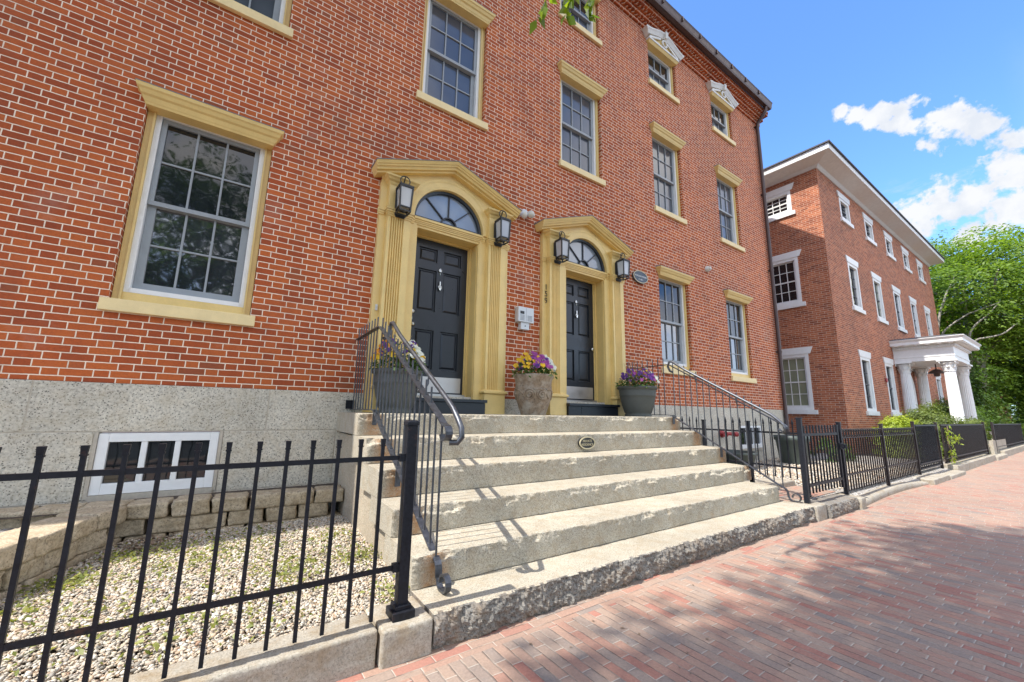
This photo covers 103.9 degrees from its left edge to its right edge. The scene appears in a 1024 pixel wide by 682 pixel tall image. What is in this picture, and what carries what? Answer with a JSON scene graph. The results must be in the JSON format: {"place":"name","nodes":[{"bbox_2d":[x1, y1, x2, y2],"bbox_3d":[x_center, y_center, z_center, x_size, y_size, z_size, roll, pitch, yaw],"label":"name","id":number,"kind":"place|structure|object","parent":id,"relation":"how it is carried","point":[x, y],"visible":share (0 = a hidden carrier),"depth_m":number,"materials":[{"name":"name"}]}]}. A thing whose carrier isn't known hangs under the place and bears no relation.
{"place":"outdoors","nodes":[
{"label":"outdoors","id":0,"kind":"place"},
{"bbox_2d":[0,528,17,532],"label":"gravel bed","id":1,"kind":"object","parent":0,"point":[2,530],"depth_m":2.88,"materials":[{"name":"beige gravel"}]},
{"bbox_2d":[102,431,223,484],"bbox_3d":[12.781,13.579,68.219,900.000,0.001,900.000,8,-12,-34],"label":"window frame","id":2,"kind":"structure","parent":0,"point":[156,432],"depth_m":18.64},
{"bbox_2d":[104,614,376,681],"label":"kerb","id":3,"kind":"structure","parent":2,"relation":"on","point":[337,651],"depth_m":1.80,"materials":[{"name":"stone"}]},
{"bbox_2d":[0,420,419,681],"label":"iron fence","id":4,"kind":"object","parent":3,"relation":"on","point":[400,607],"visible":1,"depth_m":1.72,"materials":[{"name":"black metal"}]},
{"bbox_2d":[368,597,432,669],"bbox_3d":[-0.603,1.558,2.122,0.268,0.223,0.298,8,-12,-34],"label":"kerb stone","id":5,"kind":"object","parent":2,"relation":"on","point":[404,641],"visible":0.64,"depth_m":2.02,"materials":[{"name":"stone"}]},
{"bbox_2d":[335,412,815,649],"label":"granite steps","id":6,"kind":"structure","parent":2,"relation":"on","point":[538,514],"depth_m":3.58,"materials":[{"name":"beige stone"}]},
{"bbox_2d":[372,368,422,412],"bbox_3d":[-1.303,0.568,4.510,0.559,0.475,0.559,8,-12,-34],"label":"grey planter","id":7,"kind":"object","parent":6,"relation":"on","point":[400,388],"visible":0.61,"depth_m":4.31,"materials":[{"name":"grey plastic"}]},
{"bbox_2d":[369,331,426,373],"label":"pansies","id":8,"kind":"object","parent":7,"relation":"in","point":[416,348],"visible":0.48,"depth_m":4.48,"materials":[{"name":"purple plant"}]},
{"bbox_2d":[345,317,464,593],"bbox_3d":[-1.089,0.670,3.602,0.157,2.006,2.702,8,-12,-35],"label":"handrail","id":9,"kind":"object","parent":6,"relation":"on","point":[440,577],"visible":0.97,"depth_m":3.18,"materials":[{"name":"metal"}]},
{"bbox_2d":[513,373,553,414],"bbox_3d":[0.301,0.754,5.623,0.578,0.555,0.577,8,-12,-34],"label":"urn planter","id":10,"kind":"object","parent":6,"relation":"on","point":[533,394],"visible":0.99,"depth_m":5.42,"materials":[{"name":"beige stone"}]},
{"bbox_2d":[511,344,556,378],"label":"pansies","id":11,"kind":"object","parent":10,"relation":"in","point":[545,362],"visible":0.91,"depth_m":5.54,"materials":[{"name":"multicoloured plant"}]},
{"bbox_2d":[578,436,594,448],"bbox_3d":[0.910,1.246,4.904,0.264,0.152,0.049,8,-12,-34],"label":"plaque","id":12,"kind":"object","parent":6,"relation":"attached to","point":[587,442],"depth_m":4.88,"materials":[{"name":"metal"}]},
{"bbox_2d":[617,385,657,416],"bbox_3d":[2.147,1.032,6.842,0.667,0.499,0.667,8,-12,-34],"label":"grey planter","id":13,"kind":"object","parent":6,"relation":"on","point":[638,401],"visible":0.95,"depth_m":6.61,"materials":[{"name":"grey plastic"}]},
{"bbox_2d":[616,359,659,387],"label":"pansies","id":14,"kind":"object","parent":13,"relation":"in","point":[650,375],"visible":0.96,"depth_m":6.75,"materials":[{"name":"purple plant"}]},
{"bbox_2d":[626,358,801,501],"bbox_3d":[2.851,1.214,6.263,0.157,2.006,2.702,8,-12,-33],"label":"handrail","id":15,"kind":"object","parent":6,"relation":"on","point":[775,419],"visible":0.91,"depth_m":5.89,"materials":[{"name":"metal"}]},
{"bbox_2d":[747,477,794,488],"bbox_3d":[3.866,2.309,6.134,1.198,0.308,0.410,8,-12,-34],"label":"kerb stone","id":16,"kind":"object","parent":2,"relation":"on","point":[786,482],"visible":0.14,"depth_m":6.20,"materials":[{"name":"stone"}]},
{"bbox_2d":[787,499,827,521],"bbox_3d":[3.703,2.156,5.067,0.304,0.232,0.399,8,-12,-34],"label":"kerb stone","id":17,"kind":"object","parent":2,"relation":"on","point":[820,510],"visible":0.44,"depth_m":4.92,"materials":[{"name":"stone"}]},
{"bbox_2d":[795,417,810,503],"bbox_3d":[3.716,1.514,5.114,0.066,1.055,0.066,8,-12,-34],"label":"fence post","id":18,"kind":"object","parent":17,"relation":"on","point":[803,463],"visible":1,"depth_m":5.09,"materials":[{"name":"black metal"}]},
{"bbox_2d":[803,425,847,496],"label":"iron gate","id":19,"kind":"structure","parent":18,"relation":"attached to","point":[840,446],"depth_m":5.50,"materials":[{"name":"black metal"}]},
{"bbox_2d":[835,493,866,509],"bbox_3d":[4.773,2.299,5.698,0.210,0.208,0.389,8,-12,-34],"label":"kerb stone","id":20,"kind":"object","parent":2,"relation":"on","point":[862,503],"visible":0.3,"depth_m":5.55,"materials":[{"name":"stone"}]},
{"bbox_2d":[835,422,848,494],"bbox_3d":[4.839,1.710,5.866,0.060,1.030,0.060,8,-12,-34],"label":"fence post","id":21,"kind":"object","parent":20,"relation":"on","point":[846,490],"visible":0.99,"depth_m":5.83,"materials":[{"name":"black metal"}]},
{"bbox_2d":[763,140,1006,454],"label":"brick mansion","id":22,"kind":"structure","parent":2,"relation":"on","point":[856,254],"depth_m":14.17,"materials":[{"name":"red brick"}]},
{"bbox_2d":[766,182,795,222],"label":"window","id":23,"kind":"structure","parent":22,"relation":"in","point":[779,206],"depth_m":14.39,"materials":[{"name":"white paint"}]},
{"bbox_2d":[772,249,805,309],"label":"window","id":24,"kind":"structure","parent":22,"relation":"in","point":[785,266],"depth_m":13.92,"materials":[{"name":"white paint"}]},
{"bbox_2d":[782,346,818,413],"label":"window","id":25,"kind":"structure","parent":22,"relation":"in","point":[798,386],"depth_m":13.32,"materials":[{"name":"white paint"}]},
{"bbox_2d":[836,190,853,228],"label":"window","id":26,"kind":"structure","parent":22,"relation":"in","point":[844,203],"depth_m":14.83,"materials":[{"name":"white paint"}]},
{"bbox_2d":[845,255,865,314],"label":"window","id":27,"kind":"structure","parent":22,"relation":"in","point":[857,306],"depth_m":14.39,"materials":[{"name":"white paint"}]},
{"bbox_2d":[857,349,879,415],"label":"window","id":28,"kind":"structure","parent":22,"relation":"in","point":[865,357],"depth_m":13.78,"materials":[{"name":"white paint"}]},
{"bbox_2d":[862,212,876,246],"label":"window","id":29,"kind":"structure","parent":22,"relation":"in","point":[868,223],"depth_m":16.34,"materials":[{"name":"white paint"}]},
{"bbox_2d":[870,271,888,324],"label":"window","id":30,"kind":"structure","parent":22,"relation":"in","point":[876,280],"depth_m":15.91,"materials":[{"name":"white paint"}]},
{"bbox_2d":[883,230,896,261],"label":"window","id":31,"kind":"structure","parent":22,"relation":"in","point":[888,239],"depth_m":17.89,"materials":[{"name":"white paint"}]},
{"bbox_2d":[883,357,901,415],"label":"window","id":32,"kind":"structure","parent":22,"relation":"in","point":[889,363],"depth_m":15.31,"materials":[{"name":"white paint"}]},
{"bbox_2d":[891,284,907,333],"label":"window","id":33,"kind":"structure","parent":22,"relation":"in","point":[896,292],"depth_m":17.43,"materials":[{"name":"white paint"}]},
{"bbox_2d":[900,245,912,273],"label":"window","id":34,"kind":"structure","parent":22,"relation":"in","point":[905,254],"depth_m":19.40,"materials":[{"name":"white paint"}]},
{"bbox_2d":[908,296,920,336],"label":"window","id":35,"kind":"structure","parent":22,"relation":"in","point":[913,303],"depth_m":18.96,"materials":[{"name":"white paint"}]},
{"bbox_2d":[915,259,926,284],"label":"window","id":36,"kind":"structure","parent":22,"relation":"in","point":[919,265],"depth_m":20.91,"materials":[{"name":"white paint"}]},
{"bbox_2d":[923,305,932,335],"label":"window","id":37,"kind":"structure","parent":22,"relation":"in","point":[927,311],"depth_m":20.52,"materials":[{"name":"white paint"}]},
{"bbox_2d":[928,364,943,376],"bbox_3d":[16.887,1.170,15.939,0.500,0.500,0.492,8,-12,-34],"label":"hanging lamp","id":38,"kind":"object","parent":22,"relation":"hanging from","point":[935,372],"visible":0.95,"depth_m":15.86,"materials":[{"name":"brown metal"}]},
{"bbox_2d":[936,374,943,403],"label":"window","id":39,"kind":"structure","parent":22,"relation":"in","point":[938,379],"depth_m":19.96,"materials":[{"name":"white paint"}]},
{"bbox_2d":[913,473,949,484],"bbox_3d":[8.563,2.834,8.188,1.356,0.161,0.360,8,-12,-34],"label":"kerb stone","id":40,"kind":"object","parent":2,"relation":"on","point":[932,479],"visible":0.73,"depth_m":7.98,"materials":[{"name":"stone"}]},
{"bbox_2d":[910,421,921,474],"bbox_3d":[8.223,2.175,8.152,0.060,1.055,0.060,8,-12,-34],"label":"fence post","id":41,"kind":"object","parent":40,"relation":"on","point":[916,447],"visible":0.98,"depth_m":8.13,"materials":[{"name":"brown metal"}]},
{"bbox_2d":[936,470,965,479],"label":"kerb stone","id":42,"kind":"object","parent":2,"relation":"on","point":[953,474],"visible":0.44,"depth_m":8.93,"materials":[{"name":"stone"}]},
{"bbox_2d":[933,422,943,468],"bbox_3d":[9.869,2.409,9.262,0.060,1.040,0.060,8,-12,-34],"label":"fence post","id":43,"kind":"object","parent":42,"relation":"on","point":[938,444],"visible":0.97,"depth_m":9.24,"materials":[{"name":"brown metal"}]},
{"bbox_2d":[944,454,995,470],"bbox_3d":[12.795,3.395,11.131,5.787,0.234,0.293,8,-12,-34],"label":"kerb stone","id":44,"kind":"object","parent":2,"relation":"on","point":[967,464],"visible":0.71,"depth_m":10.57,"materials":[{"name":"stone"}]},
{"bbox_2d":[944,425,963,463],"bbox_3d":[10.971,2.551,9.926,1.432,0.926,0.214,8,-12,-34],"label":"climbing vine","id":45,"kind":"object","parent":44,"relation":"on","point":[953,459],"visible":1,"depth_m":9.68,"materials":[{"name":"green plant"}]},
{"bbox_2d":[939,424,987,463],"bbox_3d":[12.669,2.775,11.157,5.900,0.909,0.044,8,-12,-34],"label":"dense fence","id":46,"kind":"object","parent":44,"relation":"on","point":[973,441],"visible":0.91,"depth_m":10.99,"materials":[{"name":"brown metal"}]},
{"bbox_2d":[927,223,1023,396],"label":"tree","id":47,"kind":"object","parent":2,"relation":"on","point":[1001,301],"visible":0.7,"depth_m":23.67,"materials":[{"name":"green plant"}]},
{"bbox_2d":[957,343,1023,428],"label":"tree","id":48,"kind":"object","parent":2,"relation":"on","point":[976,378],"visible":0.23,"depth_m":21.51,"materials":[{"name":"green plant"}]},
{"bbox_2d":[974,392,1011,428],"bbox_3d":[24.452,3.715,22.535,6.280,4.142,4.699,8,-12,-34],"label":"shrub","id":49,"kind":"object","parent":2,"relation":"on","point":[981,407],"visible":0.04,"depth_m":21.18,"materials":[{"name":"green plant"}]},
{"bbox_2d":[990,453,1007,460],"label":"kerb stone","id":50,"kind":"object","parent":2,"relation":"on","point":[1000,456],"visible":0.34,"depth_m":13.14,"materials":[{"name":"stone"}]},
{"bbox_2d":[980,422,989,453],"bbox_3d":[15.221,3.142,12.878,0.072,1.050,0.072,8,-12,-34],"label":"fence post","id":51,"kind":"object","parent":50,"relation":"on","point":[984,431],"visible":0.78,"depth_m":12.86,"materials":[{"name":"brown metal"}]},
{"bbox_2d":[990,422,997,450],"bbox_3d":[16.744,3.352,13.907,0.072,1.050,0.072,8,-12,-34],"label":"fence post","id":52,"kind":"object","parent":50,"relation":"on","point":[992,430],"visible":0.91,"depth_m":13.92,"materials":[{"name":"brown metal"}]},
{"bbox_2d":[982,297,1019,417],"bbox_3d":[47.626,2.053,36.022,18.769,15.458,16.268,8,-12,-34],"label":"tree","id":53,"kind":"object","parent":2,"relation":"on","point":[997,382],"depth_m":36.82,"materials":[{"name":"green plant"}]},
{"bbox_2d":[981,395,1023,437],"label":"shrub","id":54,"kind":"object","parent":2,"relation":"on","point":[998,411],"visible":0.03,"depth_m":22.28,"materials":[{"name":"green plant"}]},
{"bbox_2d":[987,339,1023,420],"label":"tree","id":55,"kind":"object","parent":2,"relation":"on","point":[1011,363],"visible":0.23,"depth_m":25.36,"materials":[{"name":"green plant"}]},
{"bbox_2d":[990,357,1023,429],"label":"tree","id":56,"kind":"object","parent":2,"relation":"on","point":[1019,389],"visible":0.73,"depth_m":24.42,"materials":[{"name":"green plant"}]},
{"bbox_2d":[999,444,1023,455],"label":"kerb stone","id":57,"kind":"object","parent":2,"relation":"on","point":[1013,450],"visible":0.62,"depth_m":15.27,"materials":[{"name":"stone"}]},
{"bbox_2d":[993,423,1023,449],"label":"dense fence","id":58,"kind":"object","parent":57,"relation":"on","point":[1011,435],"visible":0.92,"depth_m":16.13,"materials":[{"name":"brown metal"}]},
{"bbox_2d":[0,515,411,681],"bbox_3d":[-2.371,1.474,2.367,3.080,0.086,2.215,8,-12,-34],"label":"gravel","id":59,"kind":"structure","parent":0,"point":[70,664],"depth_m":2.26,"materials":[{"name":"beige gravel"}]},
{"bbox_2d":[99,532,182,560],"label":"dead leaves","id":60,"kind":"object","parent":59,"relation":"on","point":[140,547],"visible":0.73,"depth_m":3.10,"materials":[{"name":"plant"}]},
{"bbox_2d":[0,485,343,599],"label":"retaining wall","id":61,"kind":"structure","parent":59,"relation":"on","point":[43,547],"depth_m":3.23,"materials":[{"name":"beige stone"}]},
{"bbox_2d":[0,483,332,519],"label":"earth","id":62,"kind":"structure","parent":61,"relation":"on","point":[250,490],"depth_m":3.89,"materials":[{"name":"brown soil"}]},
{"bbox_2d":[0,522,409,680],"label":"weeds","id":63,"kind":"object","parent":59,"relation":"on","point":[79,576],"visible":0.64,"depth_m":2.49,"materials":[{"name":"green plant"}]},
{"bbox_2d":[0,0,789,520],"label":"brick house","id":64,"kind":"structure","parent":0,"point":[208,240],"depth_m":4.96,"materials":[{"name":"brick"}]},
{"bbox_2d":[82,431,222,502],"bbox_3d":[-3.278,1.141,3.717,0.911,0.588,0.135,8,-12,-34],"label":"basement window","id":65,"kind":"structure","parent":64,"relation":"in","point":[106,450],"depth_m":3.66,"materials":[{"name":"white paint"}]},
{"bbox_2d":[97,78,284,326],"bbox_3d":[-3.230,-1.341,4.158,1.268,2.300,0.334,8,-12,-34],"label":"window","id":66,"kind":"structure","parent":64,"relation":"in","point":[183,251],"depth_m":4.19,"materials":[{"name":"white paint"}]},
{"bbox_2d":[207,0,293,39],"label":"window","id":67,"kind":"structure","parent":64,"relation":"in","point":[265,13],"depth_m":4.80,"materials":[{"name":"white paint"}]},
{"bbox_2d":[394,176,413,218],"bbox_3d":[-1.393,-1.873,5.160,0.184,0.534,0.222,8,-12,-34],"label":"wall lantern","id":68,"kind":"object","parent":64,"relation":"attached to","point":[404,196],"depth_m":5.10,"materials":[{"name":"metal"}]},
{"bbox_2d":[409,237,467,394],"bbox_3d":[-1.056,-0.356,5.709,0.874,2.200,0.098,8,-12,-34],"label":"door","id":69,"kind":"structure","parent":64,"relation":"in","point":[440,277],"depth_m":5.75,"materials":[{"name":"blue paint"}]},
{"bbox_2d":[416,0,495,130],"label":"window","id":70,"kind":"structure","parent":64,"relation":"in","point":[452,59],"depth_m":6.41,"materials":[{"name":"white paint"}]},
{"bbox_2d":[494,210,510,246],"bbox_3d":[-0.149,-1.702,6.000,0.184,0.534,0.222,8,-12,-34],"label":"wall lantern","id":71,"kind":"object","parent":64,"relation":"attached to","point":[502,227],"depth_m":5.94,"materials":[{"name":"metal"}]},
{"bbox_2d":[515,306,533,330],"bbox_3d":[0.196,-0.347,6.282,0.300,0.353,0.103,8,-12,-34],"label":"intercom panel","id":72,"kind":"object","parent":64,"relation":"attached to","point":[524,317],"visible":1,"depth_m":6.24,"materials":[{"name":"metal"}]},
{"bbox_2d":[520,209,534,218],"bbox_3d":[0.237,-2.080,6.563,0.250,0.210,0.155,8,-12,-34],"label":"floodlight","id":73,"kind":"object","parent":64,"relation":"attached to","point":[524,214],"visible":0.91,"depth_m":6.54,"materials":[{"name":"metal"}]},
{"bbox_2d":[554,231,569,264],"bbox_3d":[0.822,-1.568,6.656,0.184,0.534,0.222,8,-12,-34],"label":"wall lantern","id":74,"kind":"object","parent":64,"relation":"attached to","point":[561,247],"depth_m":6.60,"materials":[{"name":"metal"}]},
{"bbox_2d":[558,0,601,47],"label":"window","id":75,"kind":"structure","parent":64,"relation":"in","point":[586,27],"depth_m":8.44,"materials":[{"name":"white paint"}]},
{"bbox_2d":[566,277,593,400],"bbox_3d":[1.159,-0.051,7.205,0.874,2.200,0.098,8,-12,-34],"label":"door","id":76,"kind":"structure","parent":64,"relation":"in","point":[579,296],"depth_m":7.26,"materials":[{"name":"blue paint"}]},
{"bbox_2d":[557,58,607,186],"bbox_3d":[1.333,-4.164,7.805,1.268,2.155,0.334,8,-12,-34],"label":"window","id":77,"kind":"structure","parent":64,"relation":"in","point":[580,95],"depth_m":7.92,"materials":[{"name":"white paint"}]},
{"bbox_2d":[615,253,629,281],"bbox_3d":[2.065,-1.397,7.495,0.184,0.534,0.222,8,-12,-34],"label":"wall lantern","id":78,"kind":"object","parent":64,"relation":"attached to","point":[622,268],"depth_m":7.44,"materials":[{"name":"metal"}]},
{"bbox_2d":[632,270,647,283],"bbox_3d":[2.605,-1.299,8.152,0.456,0.262,0.051,8,-12,-34],"label":"oval plaque","id":79,"kind":"object","parent":64,"relation":"attached to","point":[639,277],"visible":1,"depth_m":8.12,"materials":[{"name":"blue"}]},
{"bbox_2d":[642,24,683,104],"bbox_3d":[3.679,-6.752,9.832,1.480,1.612,0.390,8,-12,-34],"label":"window","id":80,"kind":"structure","parent":64,"relation":"in","point":[663,54],"depth_m":9.88,"materials":[{"name":"white paint"}]},
{"bbox_2d":[649,121,686,224],"bbox_3d":[3.609,-3.850,9.343,1.268,2.155,0.334,8,-12,-34],"label":"window","id":81,"kind":"structure","parent":64,"relation":"in","point":[665,144],"depth_m":9.49,"materials":[{"name":"white paint"}]},
{"bbox_2d":[655,265,696,376],"bbox_3d":[3.546,-0.407,8.734,1.268,2.300,0.334,8,-12,-34],"label":"window","id":82,"kind":"structure","parent":64,"relation":"in","point":[672,283],"depth_m":8.89,"materials":[{"name":"white paint"}]},
{"bbox_2d":[705,80,738,146],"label":"window","id":83,"kind":"structure","parent":64,"relation":"in","point":[722,101],"depth_m":11.41,"materials":[{"name":"white paint"}]},
{"bbox_2d":[720,431,738,437],"bbox_3d":[4.850,2.088,9.009,0.554,0.177,0.272,8,-12,-34],"label":"fire connection","id":84,"kind":"object","parent":64,"relation":"attached to","point":[722,434],"visible":0.62,"depth_m":9.04,"materials":[{"name":"red paint"}]},
{"bbox_2d":[714,164,744,252],"bbox_3d":[5.857,-3.540,10.861,1.268,2.155,0.334,8,-12,-34],"label":"window","id":85,"kind":"structure","parent":64,"relation":"in","point":[727,181],"depth_m":11.03,"materials":[{"name":"white paint"}]},
{"bbox_2d":[723,289,756,382],"bbox_3d":[5.793,-0.097,10.252,1.268,2.300,0.334,8,-12,-34],"label":"window","id":86,"kind":"structure","parent":64,"relation":"in","point":[735,301],"depth_m":10.42,"materials":[{"name":"white paint"}]},
{"bbox_2d":[739,426,763,450],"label":"basement window","id":87,"kind":"structure","parent":64,"relation":"in","point":[744,441],"depth_m":9.95,"materials":[{"name":"white glass"}]},
{"bbox_2d":[336,451,1023,681],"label":"sidewalk","id":88,"kind":"structure","parent":0,"point":[950,604],"depth_m":2.54,"materials":[{"name":"brick"}]},
{"bbox_2d":[529,0,600,34],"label":"street tree","id":89,"kind":"object","parent":88,"relation":"on","point":[588,6],"visible":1,"depth_m":3.18,"materials":[{"name":"green plant"}]},
{"bbox_2d":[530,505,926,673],"bbox_3d":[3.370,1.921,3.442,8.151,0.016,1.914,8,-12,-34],"label":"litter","id":90,"kind":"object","parent":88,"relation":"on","point":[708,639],"visible":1,"depth_m":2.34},
{"bbox_2d":[811,494,859,518],"bbox_3d":[4.292,2.213,5.349,0.982,0.190,0.306,8,-12,-34],"label":"kerb stone","id":91,"kind":"object","parent":88,"relation":"on","point":[837,505],"visible":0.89,"depth_m":5.28,"materials":[{"name":"grey stone"}]},
{"bbox_2d":[859,481,928,505],"bbox_3d":[6.421,2.534,6.780,3.750,0.134,0.250,8,-12,-34],"label":"kerb stone","id":92,"kind":"object","parent":88,"relation":"on","point":[877,494],"visible":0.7,"depth_m":6.63,"materials":[{"name":"stone"}]},
{"bbox_2d":[883,427,918,479],"bbox_3d":[7.352,2.089,7.558,2.006,0.885,0.030,8,-12,-34],"label":"scroll fence","id":93,"kind":"object","parent":92,"relation":"on","point":[910,457],"visible":0.96,"depth_m":7.53,"materials":[{"name":"brown metal"}]},
{"bbox_2d":[666,0,1023,414],"label":"sky","id":94,"kind":"structure","parent":0,"point":[925,98],"materials":[{"name":"blue"}]},
{"bbox_2d":[754,453,944,499],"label":"gravel yard","id":95,"kind":"structure","parent":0,"point":[837,491],"depth_m":7.74,"materials":[{"name":"beige gravel"}]},
{"bbox_2d":[680,416,800,482],"bbox_3d":[3.257,1.669,5.986,0.056,1.055,1.920,8,-12,-34],"label":"spear fence","id":96,"kind":"object","parent":95,"relation":"on","point":[749,431],"visible":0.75,"depth_m":5.71,"materials":[{"name":"black metal"}]},
{"bbox_2d":[723,449,757,466],"bbox_3d":[4.635,2.477,8.367,0.907,0.340,0.907,8,-12,-34],"label":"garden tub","id":97,"kind":"object","parent":95,"relation":"on","point":[745,456],"visible":0.26,"depth_m":8.05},
{"bbox_2d":[773,435,809,464],"bbox_3d":[6.567,2.536,9.361,0.734,0.640,0.734,8,-12,-34],"label":"garden tub","id":98,"kind":"object","parent":95,"relation":"on","point":[784,449],"visible":0.52,"depth_m":9.15,"materials":[{"name":"grey plastic"}]},
{"bbox_2d":[778,486,834,501],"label":"brick path","id":99,"kind":"structure","parent":95,"relation":"on","point":[783,496],"depth_m":5.71,"materials":[{"name":"red brick"}]},
{"bbox_2d":[810,436,859,461],"bbox_3d":[8.211,2.793,10.031,1.528,0.760,0.946,3,-10,-12],"label":"shrub","id":100,"kind":"object","parent":95,"relation":"on","point":[831,451],"visible":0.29,"depth_m":9.96,"materials":[{"name":"green plant"}]},
{"bbox_2d":[830,466,950,495],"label":"gravel verge","id":101,"kind":"structure","parent":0,"point":[865,489],"depth_m":7.45,"materials":[{"name":"beige gravel"}]},
{"bbox_2d":[878,424,890,485],"bbox_3d":[6.484,2.006,6.966,0.058,1.110,0.058,8,-12,-34],"label":"fence post","id":102,"kind":"object","parent":101,"relation":"on","point":[888,482],"visible":0.77,"depth_m":6.95,"materials":[{"name":"brown metal"}]},
{"bbox_2d":[842,428,886,490],"bbox_3d":[5.668,1.857,6.421,1.896,0.885,0.030,8,-12,-34],"label":"scroll fence","id":103,"kind":"object","parent":102,"relation":"attached to","point":[881,465],"visible":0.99,"depth_m":6.39,"materials":[{"name":"brown metal"}]},
{"bbox_2d":[914,424,941,469],"bbox_3d":[9.046,2.275,8.710,1.800,0.909,0.044,8,-12,-34],"label":"dense fence","id":104,"kind":"object","parent":101,"relation":"on","point":[927,442],"visible":0.97,"depth_m":8.67,"materials":[{"name":"black metal"}]},
{"bbox_2d":[861,453,945,461],"bbox_3d":[16.658,4.271,16.095,15.700,0.001,3.600,8,-12,-34],"label":"garden bed","id":105,"kind":"object","parent":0,"point":[944,460],"depth_m":12.04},
{"bbox_2d":[866,412,944,458],"bbox_3d":[11.610,2.844,11.828,2.769,1.464,1.757,8,-12,-34],"label":"shrub","id":106,"kind":"object","parent":105,"relation":"on","point":[896,422],"visible":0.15,"depth_m":11.62,"materials":[{"name":"green plant"}]},
{"bbox_2d":[899,399,964,454],"bbox_3d":[13.723,2.867,13.192,3.841,1.971,1.957,8,-12,-34],"label":"shrub","id":107,"kind":"object","parent":105,"relation":"on","point":[929,414],"visible":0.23,"depth_m":12.91,"materials":[{"name":"green plant"}]},
{"bbox_2d":[933,392,1000,431],"bbox_3d":[20.384,3.562,18.674,5.188,2.758,3.284,8,-12,-34],"label":"shrub","id":108,"kind":"object","parent":105,"relation":"on","point":[981,415],"visible":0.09,"depth_m":18.17,"materials":[{"name":"green plant"}]},
{"bbox_2d":[958,416,992,452],"bbox_3d":[16.118,3.339,14.052,2.692,1.427,0.873,8,-12,-34],"label":"shrub","id":109,"kind":"object","parent":105,"relation":"on","point":[989,436],"visible":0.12,"depth_m":13.85,"materials":[{"name":"green plant"}]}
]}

